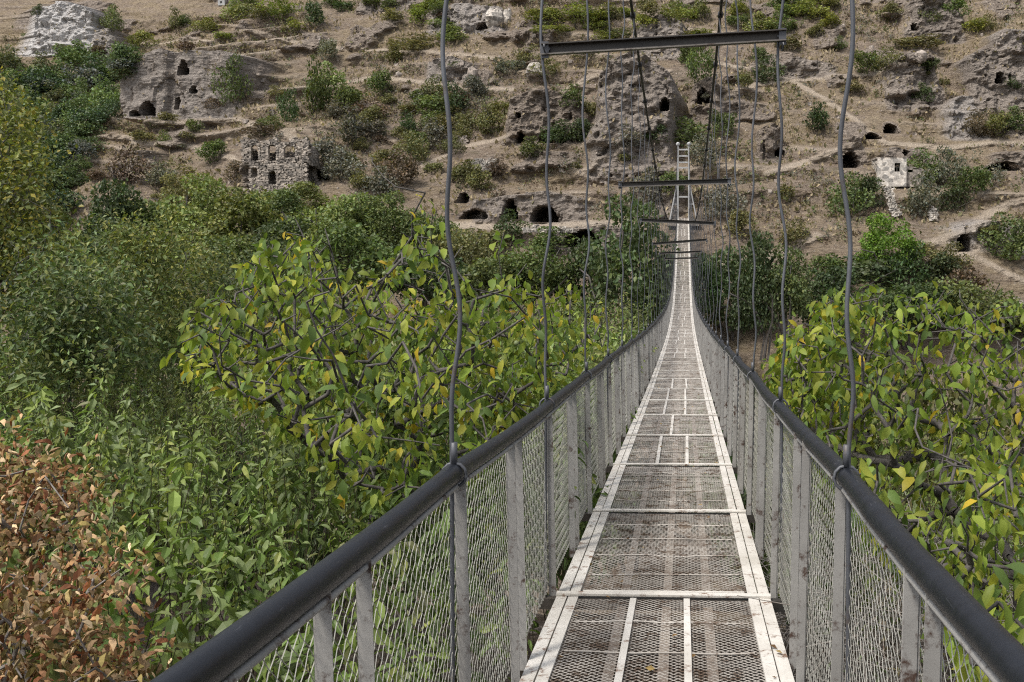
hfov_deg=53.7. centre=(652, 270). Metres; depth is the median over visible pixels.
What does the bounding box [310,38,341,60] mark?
bush
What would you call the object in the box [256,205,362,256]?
tree
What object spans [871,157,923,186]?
stone hut
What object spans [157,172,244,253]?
tree
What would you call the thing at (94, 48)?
bush
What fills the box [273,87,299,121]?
bush
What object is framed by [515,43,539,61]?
bush
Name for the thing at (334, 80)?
bush
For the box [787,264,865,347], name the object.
tree
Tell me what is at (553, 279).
tree
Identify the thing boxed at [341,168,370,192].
bush
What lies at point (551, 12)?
bush
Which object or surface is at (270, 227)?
tree
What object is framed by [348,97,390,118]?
bush
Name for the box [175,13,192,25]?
bush
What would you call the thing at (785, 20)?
bush
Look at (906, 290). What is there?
tree
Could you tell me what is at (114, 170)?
bush
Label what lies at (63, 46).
bush
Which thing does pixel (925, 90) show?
bush
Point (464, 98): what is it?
bush
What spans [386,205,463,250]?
tree
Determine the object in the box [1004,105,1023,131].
bush
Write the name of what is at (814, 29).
bush
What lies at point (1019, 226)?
bush
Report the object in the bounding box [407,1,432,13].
bush
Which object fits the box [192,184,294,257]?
tree
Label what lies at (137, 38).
bush
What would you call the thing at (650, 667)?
fallen leaves
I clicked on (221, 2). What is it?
white cabin
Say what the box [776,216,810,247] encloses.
bush
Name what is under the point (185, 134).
bush
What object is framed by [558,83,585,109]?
bush
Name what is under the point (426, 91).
bush
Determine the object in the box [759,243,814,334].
tree
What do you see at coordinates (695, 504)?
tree
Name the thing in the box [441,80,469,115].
bush
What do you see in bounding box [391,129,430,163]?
bush
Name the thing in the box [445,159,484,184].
bush
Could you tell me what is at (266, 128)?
bush
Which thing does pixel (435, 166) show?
bush
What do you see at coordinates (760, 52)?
bush
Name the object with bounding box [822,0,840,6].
bush
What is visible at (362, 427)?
walnut tree
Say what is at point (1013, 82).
bush
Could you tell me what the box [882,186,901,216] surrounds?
wall fragment
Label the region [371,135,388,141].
bush
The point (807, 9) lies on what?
bush
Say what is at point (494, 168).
bush
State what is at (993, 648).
suspension bridge
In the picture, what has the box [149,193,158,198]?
bush
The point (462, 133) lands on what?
bush
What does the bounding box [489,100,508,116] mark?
bush
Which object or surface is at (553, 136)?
bush
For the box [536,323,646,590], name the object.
tree
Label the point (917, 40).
bush
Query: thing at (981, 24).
bush
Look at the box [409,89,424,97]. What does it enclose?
bush
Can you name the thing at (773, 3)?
bush
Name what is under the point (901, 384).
tree
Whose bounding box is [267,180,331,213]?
tree
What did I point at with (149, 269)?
tree
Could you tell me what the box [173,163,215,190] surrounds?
bush
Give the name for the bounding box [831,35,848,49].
bush
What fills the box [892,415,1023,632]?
tree
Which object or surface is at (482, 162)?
stone wall
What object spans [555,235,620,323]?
tree
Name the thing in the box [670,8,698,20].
bush
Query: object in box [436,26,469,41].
bush
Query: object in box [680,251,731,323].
tree
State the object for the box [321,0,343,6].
bush
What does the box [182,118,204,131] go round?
bush
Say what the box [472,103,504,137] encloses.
bush
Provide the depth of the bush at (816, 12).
161.51 m
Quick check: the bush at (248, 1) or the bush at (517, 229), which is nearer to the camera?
the bush at (517, 229)
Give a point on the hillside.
(76, 20)
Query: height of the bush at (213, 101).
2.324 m
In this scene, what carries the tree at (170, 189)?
on the hillside
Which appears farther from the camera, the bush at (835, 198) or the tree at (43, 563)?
the bush at (835, 198)
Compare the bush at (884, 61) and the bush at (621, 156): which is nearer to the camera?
the bush at (621, 156)
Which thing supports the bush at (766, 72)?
on the hillside
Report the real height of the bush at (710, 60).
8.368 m
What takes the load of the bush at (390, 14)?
on the hillside
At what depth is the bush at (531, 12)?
155.44 m
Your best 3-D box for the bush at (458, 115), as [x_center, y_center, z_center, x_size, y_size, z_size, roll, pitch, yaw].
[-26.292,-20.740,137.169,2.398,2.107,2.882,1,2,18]
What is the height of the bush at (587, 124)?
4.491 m
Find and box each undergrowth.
[0,285,658,681]
[725,394,1023,681]
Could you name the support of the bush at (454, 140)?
on the hillside
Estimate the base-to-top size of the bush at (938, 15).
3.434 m
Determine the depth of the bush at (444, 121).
134.73 m
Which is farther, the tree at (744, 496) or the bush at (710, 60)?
the bush at (710, 60)
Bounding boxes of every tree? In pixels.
[0,57,93,461]
[0,207,178,602]
[0,324,125,596]
[39,349,239,606]
[48,232,123,292]
[61,180,241,603]
[72,178,148,261]
[106,247,177,299]
[112,196,186,260]
[123,219,275,620]
[136,398,337,610]
[147,172,199,210]
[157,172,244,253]
[159,157,614,652]
[174,232,268,301]
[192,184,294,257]
[217,230,348,570]
[234,188,311,234]
[238,189,288,208]
[240,369,389,614]
[244,215,343,315]
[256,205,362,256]
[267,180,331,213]
[297,218,423,313]
[301,190,391,259]
[333,423,507,615]
[355,190,409,250]
[366,242,485,311]
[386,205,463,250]
[423,226,501,269]
[433,403,598,611]
[453,253,545,323]
[489,243,580,316]
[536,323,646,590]
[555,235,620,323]
[575,192,683,338]
[593,337,692,572]
[618,253,698,330]
[674,376,755,573]
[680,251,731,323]
[688,395,769,615]
[694,242,773,341]
[717,423,857,633]
[726,229,792,361]
[755,277,1023,681]
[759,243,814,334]
[770,344,918,643]
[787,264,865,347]
[852,212,926,287]
[863,281,960,349]
[871,364,1017,630]
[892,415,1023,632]
[926,276,1023,334]
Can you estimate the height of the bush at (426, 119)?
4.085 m
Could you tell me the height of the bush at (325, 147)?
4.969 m
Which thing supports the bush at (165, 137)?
on the hillside
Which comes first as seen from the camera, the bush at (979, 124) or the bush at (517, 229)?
the bush at (517, 229)
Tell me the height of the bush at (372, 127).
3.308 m
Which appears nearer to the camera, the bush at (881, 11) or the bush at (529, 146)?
the bush at (529, 146)
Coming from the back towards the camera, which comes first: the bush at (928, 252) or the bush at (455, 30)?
the bush at (455, 30)
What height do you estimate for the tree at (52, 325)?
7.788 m
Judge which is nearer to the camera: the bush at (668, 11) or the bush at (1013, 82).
the bush at (1013, 82)
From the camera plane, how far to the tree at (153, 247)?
23.20 m
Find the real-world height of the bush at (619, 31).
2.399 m
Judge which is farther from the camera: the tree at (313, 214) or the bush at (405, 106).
the bush at (405, 106)
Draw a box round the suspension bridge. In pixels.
[149,0,1023,681]
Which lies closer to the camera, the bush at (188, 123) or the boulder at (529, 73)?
the bush at (188, 123)
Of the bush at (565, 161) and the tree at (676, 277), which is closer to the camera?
the tree at (676, 277)
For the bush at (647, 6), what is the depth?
151.70 m
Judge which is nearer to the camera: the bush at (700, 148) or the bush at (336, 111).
the bush at (700, 148)
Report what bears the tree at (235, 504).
on the hillside
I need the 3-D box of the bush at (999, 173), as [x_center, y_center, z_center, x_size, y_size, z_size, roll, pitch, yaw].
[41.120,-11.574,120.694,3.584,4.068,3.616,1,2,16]
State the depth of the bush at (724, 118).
130.87 m
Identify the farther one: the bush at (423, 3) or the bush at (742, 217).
the bush at (423, 3)
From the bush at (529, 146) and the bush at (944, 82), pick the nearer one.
the bush at (529, 146)
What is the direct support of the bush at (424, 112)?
on the hillside
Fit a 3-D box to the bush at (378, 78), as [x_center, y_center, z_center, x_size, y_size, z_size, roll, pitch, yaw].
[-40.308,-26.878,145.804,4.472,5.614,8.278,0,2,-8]
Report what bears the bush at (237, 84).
on the hillside
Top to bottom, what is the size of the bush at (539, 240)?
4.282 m
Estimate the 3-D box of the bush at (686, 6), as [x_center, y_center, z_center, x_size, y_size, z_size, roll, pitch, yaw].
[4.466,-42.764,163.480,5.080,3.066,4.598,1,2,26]
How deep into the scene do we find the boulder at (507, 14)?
160.51 m
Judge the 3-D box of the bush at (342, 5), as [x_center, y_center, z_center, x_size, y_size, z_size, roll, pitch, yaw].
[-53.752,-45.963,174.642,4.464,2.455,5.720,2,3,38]
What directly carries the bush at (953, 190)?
on the hillside
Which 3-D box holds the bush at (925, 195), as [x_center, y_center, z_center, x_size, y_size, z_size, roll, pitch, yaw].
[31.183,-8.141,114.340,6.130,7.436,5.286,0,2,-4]
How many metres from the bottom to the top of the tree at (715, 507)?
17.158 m
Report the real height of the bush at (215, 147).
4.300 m
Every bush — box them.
[30,3,42,15]
[53,43,84,55]
[76,169,109,181]
[88,44,106,54]
[96,4,125,30]
[102,142,150,185]
[117,129,156,141]
[123,29,165,46]
[139,161,178,187]
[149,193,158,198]
[150,129,171,148]
[154,111,181,127]
[168,5,185,29]
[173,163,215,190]
[174,40,195,52]
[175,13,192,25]
[177,131,195,142]
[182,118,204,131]
[185,17,224,32]
[194,138,227,163]
[201,98,226,108]
[206,2,253,23]
[210,51,254,105]
[212,31,233,38]
[215,159,247,181]
[228,0,241,11]
[239,121,281,138]
[241,0,256,6]
[242,0,269,22]
[254,0,304,23]
[255,116,284,129]
[266,84,286,98]
[273,16,305,33]
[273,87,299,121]
[292,54,333,116]
[303,0,329,30]
[307,61,353,101]
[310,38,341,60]
[310,136,346,175]
[318,144,367,181]
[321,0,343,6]
[322,96,351,118]
[328,105,370,147]
[332,1,356,11]
[332,85,365,111]
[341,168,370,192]
[345,152,360,162]
[346,165,401,202]
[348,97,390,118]
[349,136,369,151]
[355,104,392,125]
[360,119,386,137]
[361,0,379,7]
[366,68,392,95]
[369,148,400,166]
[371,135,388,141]
[376,93,396,102]
[376,147,425,185]
[378,0,404,9]
[379,7,403,20]
[381,46,405,61]
[386,33,447,50]
[387,40,398,49]
[391,126,409,138]
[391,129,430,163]
[392,109,420,133]
[393,103,419,112]
[395,132,410,149]
[402,7,427,26]
[404,130,433,152]
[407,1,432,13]
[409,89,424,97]
[410,109,445,132]
[411,91,467,115]
[418,111,435,122]
[419,73,449,95]
[420,0,451,7]
[420,17,456,27]
[421,116,447,145]
[422,162,443,173]
[424,0,448,15]
[432,137,465,152]
[434,114,457,134]
[435,23,465,41]
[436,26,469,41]
[440,104,456,115]
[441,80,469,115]
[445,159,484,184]
[447,124,472,138]
[448,86,471,103]
[451,161,471,178]
[454,112,469,121]
[455,109,492,133]
[460,227,512,250]
[461,74,489,98]
[463,164,496,190]
[464,94,489,110]
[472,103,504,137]
[484,57,526,76]
[484,157,509,179]
[487,208,531,245]
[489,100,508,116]
[507,225,580,253]
[510,136,546,159]
[513,24,574,34]
[515,8,546,23]
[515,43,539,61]
[526,7,569,24]
[528,53,565,81]
[539,119,579,144]
[556,154,579,168]
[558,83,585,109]
[562,0,604,29]
[569,117,593,142]
[570,53,598,59]
[571,162,582,168]
[580,17,614,31]
[583,101,596,118]
[586,7,607,21]
[590,30,617,39]
[596,2,623,21]
[601,27,632,38]
[603,185,617,204]
[612,123,644,155]
[614,6,635,16]
[617,152,638,162]
[621,165,679,207]
[627,14,657,30]
[633,0,660,21]
[643,124,676,143]
[656,0,692,22]
[659,171,696,194]
[670,0,691,9]
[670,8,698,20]
[672,115,720,147]
[675,47,698,66]
[681,131,723,166]
[683,30,699,34]
[685,32,719,93]
[688,0,715,18]
[690,28,713,33]
[702,177,747,221]
[707,109,737,139]
[723,0,755,15]
[724,208,758,240]
[726,13,750,28]
[735,71,758,91]
[742,11,777,30]
[751,47,766,62]
[751,53,786,86]
[764,0,803,6]
[765,12,803,33]
[773,3,794,15]
[774,34,809,50]
[776,183,797,203]
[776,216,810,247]
[783,0,819,13]
[785,0,829,16]
[790,0,828,4]
[801,7,834,19]
[802,101,830,130]
[806,23,831,36]
[806,253,856,279]
[817,11,843,26]
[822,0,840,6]
[824,171,874,216]
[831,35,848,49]
[833,255,910,296]
[839,79,868,92]
[850,173,888,209]
[853,49,881,77]
[873,46,904,71]
[874,3,906,22]
[884,0,904,17]
[887,236,931,286]
[890,33,963,49]
[897,167,944,218]
[907,147,944,185]
[911,82,934,101]
[914,241,942,261]
[916,251,981,284]
[917,8,942,21]
[921,57,940,70]
[929,241,974,273]
[934,144,968,187]
[936,177,973,212]
[939,0,978,16]
[939,78,950,84]
[944,265,988,303]
[956,164,1001,196]
[962,17,990,33]
[964,109,993,137]
[965,211,1023,260]
[978,225,1006,236]
[979,12,998,29]
[982,158,1006,185]
[984,111,1011,136]
[1003,76,1023,92]
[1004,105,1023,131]
[1004,303,1023,338]
[1009,164,1019,170]
[1014,217,1023,239]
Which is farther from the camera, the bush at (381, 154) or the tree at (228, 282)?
the bush at (381, 154)
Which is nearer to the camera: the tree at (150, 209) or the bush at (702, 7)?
the tree at (150, 209)
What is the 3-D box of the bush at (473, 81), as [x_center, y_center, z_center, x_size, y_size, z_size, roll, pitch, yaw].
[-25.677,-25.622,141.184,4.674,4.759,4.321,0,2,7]
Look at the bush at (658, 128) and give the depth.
122.02 m
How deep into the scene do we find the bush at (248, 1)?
259.57 m
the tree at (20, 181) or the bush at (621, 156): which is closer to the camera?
the tree at (20, 181)
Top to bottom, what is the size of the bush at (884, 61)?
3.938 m
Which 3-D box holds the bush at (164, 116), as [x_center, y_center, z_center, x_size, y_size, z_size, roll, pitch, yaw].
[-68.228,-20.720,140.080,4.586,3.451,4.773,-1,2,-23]
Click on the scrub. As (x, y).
(696, 186)
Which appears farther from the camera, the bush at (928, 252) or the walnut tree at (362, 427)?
the bush at (928, 252)
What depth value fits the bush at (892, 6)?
160.14 m
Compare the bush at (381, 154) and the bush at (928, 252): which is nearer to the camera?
the bush at (928, 252)
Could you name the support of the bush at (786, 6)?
on the hillside
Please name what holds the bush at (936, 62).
on the hillside
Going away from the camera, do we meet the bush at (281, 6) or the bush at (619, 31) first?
the bush at (619, 31)
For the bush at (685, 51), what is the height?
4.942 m
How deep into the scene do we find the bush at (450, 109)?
137.97 m
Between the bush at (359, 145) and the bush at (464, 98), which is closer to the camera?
the bush at (359, 145)
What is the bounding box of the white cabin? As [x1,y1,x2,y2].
[218,0,226,5]
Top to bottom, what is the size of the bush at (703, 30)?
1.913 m
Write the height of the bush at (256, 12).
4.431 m
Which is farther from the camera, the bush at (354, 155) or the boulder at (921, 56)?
the boulder at (921, 56)
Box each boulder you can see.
[395,71,402,76]
[467,66,477,76]
[485,7,503,27]
[503,8,511,22]
[526,62,545,76]
[915,50,927,63]
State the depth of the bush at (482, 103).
138.68 m
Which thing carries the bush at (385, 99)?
on the hillside
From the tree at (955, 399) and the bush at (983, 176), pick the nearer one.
the tree at (955, 399)
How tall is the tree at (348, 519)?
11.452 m
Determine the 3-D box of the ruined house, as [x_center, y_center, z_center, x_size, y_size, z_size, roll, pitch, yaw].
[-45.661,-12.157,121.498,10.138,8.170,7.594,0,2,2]
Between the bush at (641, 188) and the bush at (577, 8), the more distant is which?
the bush at (577, 8)
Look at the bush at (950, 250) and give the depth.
102.13 m
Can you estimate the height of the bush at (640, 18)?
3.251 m
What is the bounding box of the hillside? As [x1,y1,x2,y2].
[0,0,1023,681]
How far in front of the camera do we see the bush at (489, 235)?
106.74 m
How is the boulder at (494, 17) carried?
on the hillside
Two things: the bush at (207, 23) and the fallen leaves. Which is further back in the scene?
the bush at (207, 23)
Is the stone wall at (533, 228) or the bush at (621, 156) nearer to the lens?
the stone wall at (533, 228)
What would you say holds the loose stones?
on the hillside
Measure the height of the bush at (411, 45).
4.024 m
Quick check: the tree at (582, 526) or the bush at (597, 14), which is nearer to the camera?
the tree at (582, 526)
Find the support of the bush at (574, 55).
on the hillside
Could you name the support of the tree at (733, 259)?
on the hillside
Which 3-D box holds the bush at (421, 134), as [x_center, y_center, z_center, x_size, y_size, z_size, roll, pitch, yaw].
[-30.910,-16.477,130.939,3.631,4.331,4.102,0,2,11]
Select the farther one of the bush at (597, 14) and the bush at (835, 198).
the bush at (597, 14)
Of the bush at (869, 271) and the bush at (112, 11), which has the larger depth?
the bush at (112, 11)
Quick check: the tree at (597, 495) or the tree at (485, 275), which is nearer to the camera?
the tree at (597, 495)
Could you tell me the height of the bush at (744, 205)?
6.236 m
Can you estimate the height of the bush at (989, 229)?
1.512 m
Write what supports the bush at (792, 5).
on the hillside
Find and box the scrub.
[2,0,1023,243]
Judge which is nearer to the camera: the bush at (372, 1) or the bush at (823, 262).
the bush at (823, 262)
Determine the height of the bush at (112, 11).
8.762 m
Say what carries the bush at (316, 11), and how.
on the hillside
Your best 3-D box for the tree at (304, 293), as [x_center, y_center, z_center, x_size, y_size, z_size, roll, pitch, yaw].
[-13.237,6.169,36.091,5.192,15.314,8.754,-1,2,-24]
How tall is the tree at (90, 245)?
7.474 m
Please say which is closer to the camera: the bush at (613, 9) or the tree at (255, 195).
the tree at (255, 195)
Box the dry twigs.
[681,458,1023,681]
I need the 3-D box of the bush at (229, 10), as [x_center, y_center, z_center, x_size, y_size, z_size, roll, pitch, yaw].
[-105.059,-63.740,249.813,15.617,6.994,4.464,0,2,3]
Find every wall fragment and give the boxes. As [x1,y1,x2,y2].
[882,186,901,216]
[927,205,938,220]
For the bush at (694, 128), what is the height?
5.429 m
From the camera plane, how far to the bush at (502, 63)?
148.11 m
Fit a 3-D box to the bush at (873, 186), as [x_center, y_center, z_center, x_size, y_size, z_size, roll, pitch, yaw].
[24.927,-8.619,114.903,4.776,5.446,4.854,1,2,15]
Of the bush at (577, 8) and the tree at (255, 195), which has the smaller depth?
the tree at (255, 195)
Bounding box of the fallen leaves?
[560,370,781,677]
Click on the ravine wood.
(76, 86)
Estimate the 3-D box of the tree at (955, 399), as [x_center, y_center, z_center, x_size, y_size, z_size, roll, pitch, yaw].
[11.673,10.637,40.658,7.231,13.866,8.327,-1,2,-17]
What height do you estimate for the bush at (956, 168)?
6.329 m
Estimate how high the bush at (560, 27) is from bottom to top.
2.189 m
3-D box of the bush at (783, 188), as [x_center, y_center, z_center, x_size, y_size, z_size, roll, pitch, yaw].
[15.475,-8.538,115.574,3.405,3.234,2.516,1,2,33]
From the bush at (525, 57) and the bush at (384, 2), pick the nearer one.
the bush at (525, 57)
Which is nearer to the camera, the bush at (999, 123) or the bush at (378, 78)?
the bush at (999, 123)
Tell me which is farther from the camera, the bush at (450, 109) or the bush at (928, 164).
the bush at (450, 109)
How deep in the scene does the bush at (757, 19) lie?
156.53 m
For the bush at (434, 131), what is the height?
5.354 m
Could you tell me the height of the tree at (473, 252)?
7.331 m
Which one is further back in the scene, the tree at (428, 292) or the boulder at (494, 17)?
the boulder at (494, 17)
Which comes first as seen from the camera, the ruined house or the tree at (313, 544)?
the tree at (313, 544)
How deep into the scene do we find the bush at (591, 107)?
130.95 m
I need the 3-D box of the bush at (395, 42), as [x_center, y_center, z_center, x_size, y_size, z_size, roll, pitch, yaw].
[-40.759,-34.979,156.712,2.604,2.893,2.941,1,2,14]
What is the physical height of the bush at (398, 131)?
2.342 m
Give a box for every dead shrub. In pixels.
[0,409,135,587]
[0,513,181,681]
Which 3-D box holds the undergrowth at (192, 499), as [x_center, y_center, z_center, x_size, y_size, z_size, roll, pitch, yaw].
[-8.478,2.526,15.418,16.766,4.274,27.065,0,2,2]
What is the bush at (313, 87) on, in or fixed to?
on the hillside
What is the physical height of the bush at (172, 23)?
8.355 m
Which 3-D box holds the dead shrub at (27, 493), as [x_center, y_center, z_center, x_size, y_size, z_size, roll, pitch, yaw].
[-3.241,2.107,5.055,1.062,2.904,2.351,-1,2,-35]
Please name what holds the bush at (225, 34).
on the hillside
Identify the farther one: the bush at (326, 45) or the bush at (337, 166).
the bush at (326, 45)
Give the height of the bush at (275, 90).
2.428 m
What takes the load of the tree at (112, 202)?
on the hillside
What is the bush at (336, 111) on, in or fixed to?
on the hillside
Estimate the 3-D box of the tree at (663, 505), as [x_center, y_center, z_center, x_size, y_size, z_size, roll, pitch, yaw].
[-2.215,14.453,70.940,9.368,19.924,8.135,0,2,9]
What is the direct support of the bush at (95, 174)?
on the hillside
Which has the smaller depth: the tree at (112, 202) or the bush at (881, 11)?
the tree at (112, 202)
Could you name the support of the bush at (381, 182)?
on the hillside
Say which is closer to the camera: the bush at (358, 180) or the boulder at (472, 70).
the bush at (358, 180)
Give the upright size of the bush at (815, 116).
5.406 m
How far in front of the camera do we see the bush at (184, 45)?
141.96 m
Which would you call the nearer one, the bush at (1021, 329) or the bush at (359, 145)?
the bush at (1021, 329)
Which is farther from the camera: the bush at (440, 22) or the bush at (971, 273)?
the bush at (440, 22)
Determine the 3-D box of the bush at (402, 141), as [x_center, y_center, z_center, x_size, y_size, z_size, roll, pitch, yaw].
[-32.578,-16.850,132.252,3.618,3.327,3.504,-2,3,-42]
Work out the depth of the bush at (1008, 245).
103.94 m
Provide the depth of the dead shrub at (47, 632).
3.87 m
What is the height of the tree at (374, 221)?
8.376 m
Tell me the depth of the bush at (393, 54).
154.15 m
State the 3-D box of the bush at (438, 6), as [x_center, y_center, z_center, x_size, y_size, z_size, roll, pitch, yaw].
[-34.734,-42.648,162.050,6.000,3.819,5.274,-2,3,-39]
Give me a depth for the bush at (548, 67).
146.41 m
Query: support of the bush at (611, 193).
on the hillside
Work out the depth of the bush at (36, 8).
239.78 m
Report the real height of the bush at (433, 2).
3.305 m
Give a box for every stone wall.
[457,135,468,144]
[470,158,498,171]
[522,224,578,232]
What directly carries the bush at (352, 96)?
on the hillside
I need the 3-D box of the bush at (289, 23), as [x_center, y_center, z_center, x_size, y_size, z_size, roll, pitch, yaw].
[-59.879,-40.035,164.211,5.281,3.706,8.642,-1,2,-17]
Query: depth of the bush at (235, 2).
252.48 m
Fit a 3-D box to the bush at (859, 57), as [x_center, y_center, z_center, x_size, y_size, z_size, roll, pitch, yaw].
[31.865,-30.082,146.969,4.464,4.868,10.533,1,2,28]
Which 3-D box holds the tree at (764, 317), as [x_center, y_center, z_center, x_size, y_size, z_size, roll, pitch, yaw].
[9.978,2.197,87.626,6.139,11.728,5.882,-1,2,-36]
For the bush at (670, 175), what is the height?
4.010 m
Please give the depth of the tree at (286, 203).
107.98 m
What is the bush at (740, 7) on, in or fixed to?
on the hillside
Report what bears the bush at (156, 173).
on the hillside
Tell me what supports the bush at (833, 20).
on the hillside
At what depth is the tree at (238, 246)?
97.27 m
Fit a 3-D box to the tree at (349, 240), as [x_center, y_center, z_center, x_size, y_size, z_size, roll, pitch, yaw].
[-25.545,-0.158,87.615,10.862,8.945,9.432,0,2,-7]
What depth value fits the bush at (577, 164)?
122.41 m
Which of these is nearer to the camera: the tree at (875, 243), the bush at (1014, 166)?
the tree at (875, 243)
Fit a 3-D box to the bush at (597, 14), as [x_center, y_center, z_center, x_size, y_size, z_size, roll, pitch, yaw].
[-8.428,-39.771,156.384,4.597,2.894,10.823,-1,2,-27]
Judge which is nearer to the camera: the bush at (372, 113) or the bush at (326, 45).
the bush at (372, 113)
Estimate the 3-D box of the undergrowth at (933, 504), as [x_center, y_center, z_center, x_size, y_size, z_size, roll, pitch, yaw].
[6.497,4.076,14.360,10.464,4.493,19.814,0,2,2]
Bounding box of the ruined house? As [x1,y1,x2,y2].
[240,137,319,193]
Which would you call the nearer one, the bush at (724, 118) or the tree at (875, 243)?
the tree at (875, 243)
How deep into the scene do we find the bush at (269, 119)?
133.80 m
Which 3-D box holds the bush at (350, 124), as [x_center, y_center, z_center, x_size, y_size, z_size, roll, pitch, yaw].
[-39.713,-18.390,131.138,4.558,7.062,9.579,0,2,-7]
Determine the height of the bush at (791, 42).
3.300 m
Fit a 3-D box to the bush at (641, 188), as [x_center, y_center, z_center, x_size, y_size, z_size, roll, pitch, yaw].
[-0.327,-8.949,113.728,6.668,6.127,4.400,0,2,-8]
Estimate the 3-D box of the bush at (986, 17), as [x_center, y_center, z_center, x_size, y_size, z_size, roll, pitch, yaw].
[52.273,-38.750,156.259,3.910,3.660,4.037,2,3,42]
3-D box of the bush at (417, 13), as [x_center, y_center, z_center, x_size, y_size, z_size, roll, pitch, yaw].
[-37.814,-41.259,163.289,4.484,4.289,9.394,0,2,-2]
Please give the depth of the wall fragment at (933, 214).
113.04 m
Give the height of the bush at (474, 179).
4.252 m
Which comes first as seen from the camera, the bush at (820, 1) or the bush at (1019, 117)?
the bush at (1019, 117)
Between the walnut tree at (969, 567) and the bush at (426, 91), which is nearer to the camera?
the walnut tree at (969, 567)
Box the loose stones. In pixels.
[72,0,1023,236]
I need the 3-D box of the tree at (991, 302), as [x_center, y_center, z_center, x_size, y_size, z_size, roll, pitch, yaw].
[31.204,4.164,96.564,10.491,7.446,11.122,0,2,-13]
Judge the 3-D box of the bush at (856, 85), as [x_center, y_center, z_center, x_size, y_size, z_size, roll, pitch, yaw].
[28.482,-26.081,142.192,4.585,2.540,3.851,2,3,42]
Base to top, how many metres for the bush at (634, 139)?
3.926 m
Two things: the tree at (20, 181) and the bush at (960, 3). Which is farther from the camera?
the bush at (960, 3)
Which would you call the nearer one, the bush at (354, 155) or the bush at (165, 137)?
the bush at (354, 155)
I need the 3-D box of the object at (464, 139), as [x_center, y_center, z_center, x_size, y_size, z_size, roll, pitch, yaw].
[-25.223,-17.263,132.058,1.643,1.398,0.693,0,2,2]
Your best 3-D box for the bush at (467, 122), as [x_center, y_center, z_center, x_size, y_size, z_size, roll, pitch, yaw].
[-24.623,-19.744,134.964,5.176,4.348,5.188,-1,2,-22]
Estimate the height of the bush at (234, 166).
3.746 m
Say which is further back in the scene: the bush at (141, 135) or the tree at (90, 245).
the bush at (141, 135)
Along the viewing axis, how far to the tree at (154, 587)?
60.17 m
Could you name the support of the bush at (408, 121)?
on the hillside
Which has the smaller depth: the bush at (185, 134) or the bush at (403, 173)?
the bush at (403, 173)
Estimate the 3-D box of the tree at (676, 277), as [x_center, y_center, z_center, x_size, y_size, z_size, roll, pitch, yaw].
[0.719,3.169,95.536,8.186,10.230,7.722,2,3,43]
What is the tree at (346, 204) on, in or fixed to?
on the hillside
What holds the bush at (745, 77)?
on the hillside
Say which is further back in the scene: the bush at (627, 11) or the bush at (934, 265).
the bush at (627, 11)
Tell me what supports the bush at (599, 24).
on the hillside
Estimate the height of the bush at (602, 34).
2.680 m
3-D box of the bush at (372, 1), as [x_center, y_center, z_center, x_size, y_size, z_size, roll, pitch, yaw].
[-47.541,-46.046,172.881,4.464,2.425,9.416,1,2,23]
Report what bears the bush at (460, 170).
on the hillside
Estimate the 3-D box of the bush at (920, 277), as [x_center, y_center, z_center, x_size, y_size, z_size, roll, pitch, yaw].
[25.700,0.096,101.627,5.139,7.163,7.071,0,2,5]
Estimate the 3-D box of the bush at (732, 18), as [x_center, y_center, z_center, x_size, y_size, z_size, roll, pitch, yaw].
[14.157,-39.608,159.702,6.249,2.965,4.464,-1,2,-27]
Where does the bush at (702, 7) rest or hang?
on the hillside
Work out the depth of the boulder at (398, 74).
150.13 m
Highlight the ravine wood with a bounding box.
[0,39,143,282]
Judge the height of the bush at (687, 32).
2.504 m
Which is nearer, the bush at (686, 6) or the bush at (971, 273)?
the bush at (971, 273)

